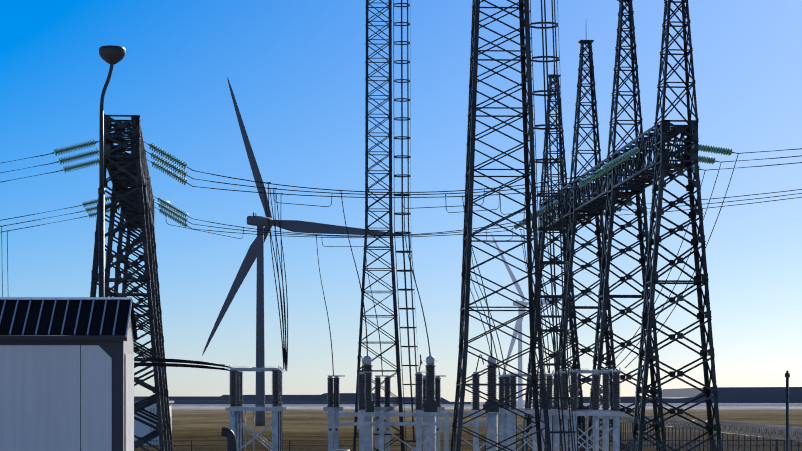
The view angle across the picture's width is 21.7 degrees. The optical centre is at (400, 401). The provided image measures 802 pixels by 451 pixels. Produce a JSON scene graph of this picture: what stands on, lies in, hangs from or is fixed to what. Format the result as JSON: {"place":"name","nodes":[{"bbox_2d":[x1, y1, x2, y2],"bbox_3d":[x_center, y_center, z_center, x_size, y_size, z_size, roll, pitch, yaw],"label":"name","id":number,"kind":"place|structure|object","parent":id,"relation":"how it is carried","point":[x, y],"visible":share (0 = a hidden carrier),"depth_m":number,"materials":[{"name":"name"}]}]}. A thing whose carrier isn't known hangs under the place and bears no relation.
{"place":"outdoors","nodes":[
{"label":"outdoors","id":0,"kind":"place"},
{"bbox_2d":[0,297,137,450],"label":"kiosk building","id":1,"kind":"structure","parent":0,"point":[67,375],"depth_m":48.76,"materials":[{"name":"metal"}]},
{"bbox_2d":[134,401,173,444],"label":"service building","id":2,"kind":"structure","parent":0,"point":[141,429],"depth_m":203.28,"materials":[{"name":"white metal"}]},
{"bbox_2d":[0,0,801,401],"label":"sky","id":3,"kind":"structure","parent":0,"point":[295,70],"materials":[{"name":"blue"}]},
{"bbox_2d":[134,387,801,403],"bbox_3d":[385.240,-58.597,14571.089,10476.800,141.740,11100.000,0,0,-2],"label":"mesa hills","id":4,"kind":"structure","parent":0,"point":[747,395],"depth_m":17692.19,"materials":[{"name":"stone"}]},
{"bbox_2d":[135,402,801,450],"bbox_3d":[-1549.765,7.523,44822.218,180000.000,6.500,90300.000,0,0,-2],"label":"ground","id":5,"kind":"structure","parent":0,"point":[210,421],"depth_m":948.26,"materials":[{"name":"brown"}]},
{"bbox_2d":[98,45,125,296],"bbox_3d":[-7.858,-2.695,56.781,0.755,13.934,0.729,0,0,-2],"label":"street lamp","id":6,"kind":"object","parent":5,"relation":"on","point":[112,55],"visible":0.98,"depth_m":56.71,"materials":[{"name":"grey metal"}]},
{"bbox_2d":[47,114,192,450],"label":"gantry row","id":7,"kind":"object","parent":5,"relation":"on","point":[135,200],"visible":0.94,"depth_m":123.08,"materials":[{"name":"metal"}]},
{"bbox_2d":[221,427,235,450],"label":"bent vent pipe","id":8,"kind":"object","parent":5,"relation":"on","point":[228,434],"visible":1,"depth_m":75.57,"materials":[{"name":"grey metal"}]},
{"bbox_2d":[225,365,285,450],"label":"disconnector","id":9,"kind":"object","parent":5,"relation":"on","point":[235,408],"visible":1,"depth_m":76.91,"materials":[{"name":"metal"}]},
{"bbox_2d":[202,77,401,425],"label":"wind turbine","id":10,"kind":"object","parent":5,"relation":"on","point":[255,250],"visible":0.85,"depth_m":926.23,"materials":[{"name":"grey paint"}]},
{"bbox_2d":[353,0,422,450],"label":"lattice mast","id":11,"kind":"object","parent":5,"relation":"on","point":[397,371],"visible":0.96,"depth_m":87.71,"materials":[{"name":"metal"}]},
{"bbox_2d":[323,356,511,450],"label":"electrical switchgear","id":12,"kind":"object","parent":5,"relation":"on","point":[429,408],"visible":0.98,"depth_m":75.15,"materials":[{"name":"metal"}]},
{"bbox_2d":[134,440,801,450],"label":"fence","id":13,"kind":"object","parent":5,"relation":"on","point":[630,445],"visible":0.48,"depth_m":111.18,"materials":[{"name":"grey metal"}]},
{"bbox_2d":[450,0,578,450],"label":"lightning mast","id":14,"kind":"object","parent":5,"relation":"on","point":[528,133],"visible":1,"depth_m":53.93,"materials":[{"name":"metal"}]},
{"bbox_2d":[498,372,552,450],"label":"disconnector","id":15,"kind":"object","parent":5,"relation":"on","point":[504,378],"visible":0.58,"depth_m":85.40,"materials":[{"name":"metal"}]},
{"bbox_2d":[491,234,591,414],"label":"wind turbine","id":16,"kind":"object","parent":5,"relation":"on","point":[518,325],"visible":0.71,"depth_m":1722.62,"materials":[{"name":"grey paint"}]},
{"bbox_2d":[549,367,624,450],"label":"disconnector","id":17,"kind":"object","parent":5,"relation":"on","point":[615,414],"visible":0.9,"depth_m":75.11,"materials":[{"name":"metal"}]},
{"bbox_2d":[511,0,737,450],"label":"gantry row","id":18,"kind":"object","parent":5,"relation":"on","point":[596,203],"visible":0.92,"depth_m":128.94,"materials":[{"name":"metal"}]},
{"bbox_2d":[0,148,801,374],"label":"power lines","id":19,"kind":"object","parent":18,"relation":"hanging from","point":[144,361],"visible":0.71,"depth_m":114.72,"materials":[{"name":"black metal"}]},
{"bbox_2d":[0,226,7,296],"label":"tap conductors","id":20,"kind":"object","parent":19,"relation":"attached to","point":[7,257],"visible":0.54,"depth_m":150.32,"materials":[{"name":"black metal"}]},
{"bbox_2d":[517,414,801,450],"bbox_3d":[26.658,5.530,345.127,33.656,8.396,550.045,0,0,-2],"label":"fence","id":21,"kind":"object","parent":5,"relation":"on","point":[747,428],"visible":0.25,"depth_m":142.79,"materials":[{"name":"grey metal"}]},
{"bbox_2d":[785,371,789,450],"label":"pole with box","id":22,"kind":"object","parent":5,"relation":"on","point":[787,374],"visible":1,"depth_m":61.41,"materials":[{"name":"grey metal"}]}
]}

